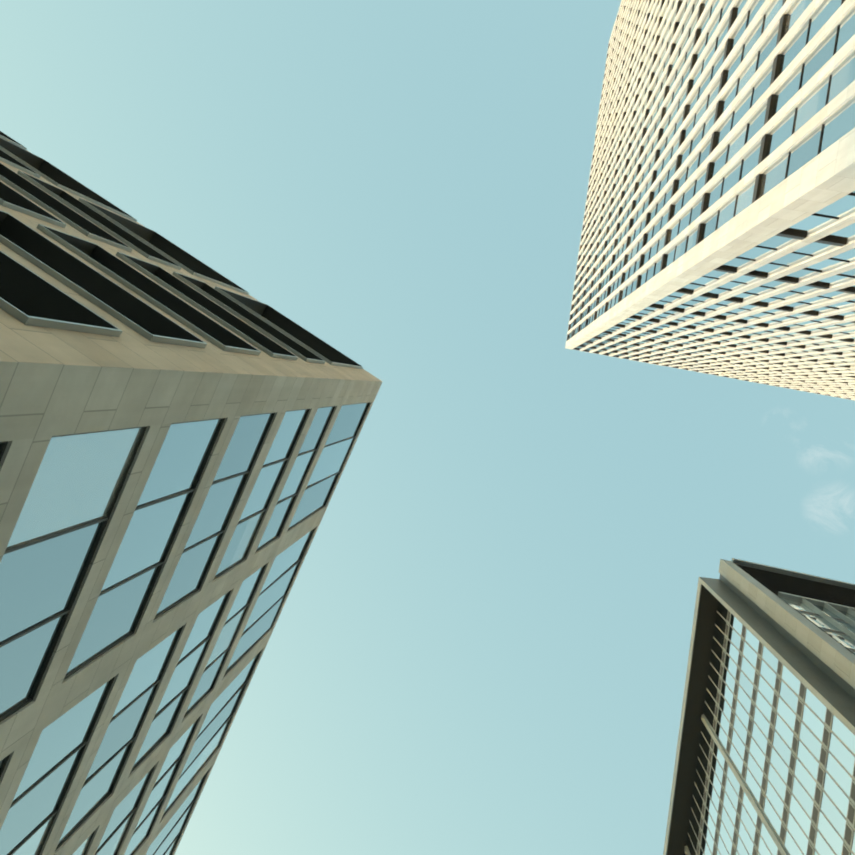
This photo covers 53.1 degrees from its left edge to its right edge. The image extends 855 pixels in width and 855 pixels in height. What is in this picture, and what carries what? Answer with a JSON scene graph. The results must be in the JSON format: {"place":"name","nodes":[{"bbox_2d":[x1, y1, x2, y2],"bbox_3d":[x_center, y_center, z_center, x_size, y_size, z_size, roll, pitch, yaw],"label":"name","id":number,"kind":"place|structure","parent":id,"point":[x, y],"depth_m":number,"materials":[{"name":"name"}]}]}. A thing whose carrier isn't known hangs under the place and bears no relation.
{"place":"outdoors","nodes":[
{"label":"outdoors","id":0,"kind":"place"},
{"bbox_2d":[0,131,382,854],"bbox_3d":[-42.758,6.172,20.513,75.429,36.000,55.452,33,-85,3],"label":"building","id":1,"kind":"structure","parent":0,"point":[180,429],"depth_m":16.73,"materials":[{"name":"blue glass"}]},
{"bbox_2d":[0,0,854,854],"label":"sky","id":2,"kind":"structure","parent":0,"point":[479,643],"materials":[{"name":"blue"}]},
{"bbox_2d":[565,0,854,400],"bbox_3d":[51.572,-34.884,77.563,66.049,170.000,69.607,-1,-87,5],"label":"building","id":3,"kind":"structure","parent":0,"point":[718,234],"depth_m":62.36,"materials":[{"name":"beige concrete"}]},
{"bbox_2d":[663,558,854,854],"bbox_3d":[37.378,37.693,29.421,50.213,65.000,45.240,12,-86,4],"label":"building","id":4,"kind":"structure","parent":0,"point":[765,759],"depth_m":50.19,"materials":[{"name":"blue glass"}]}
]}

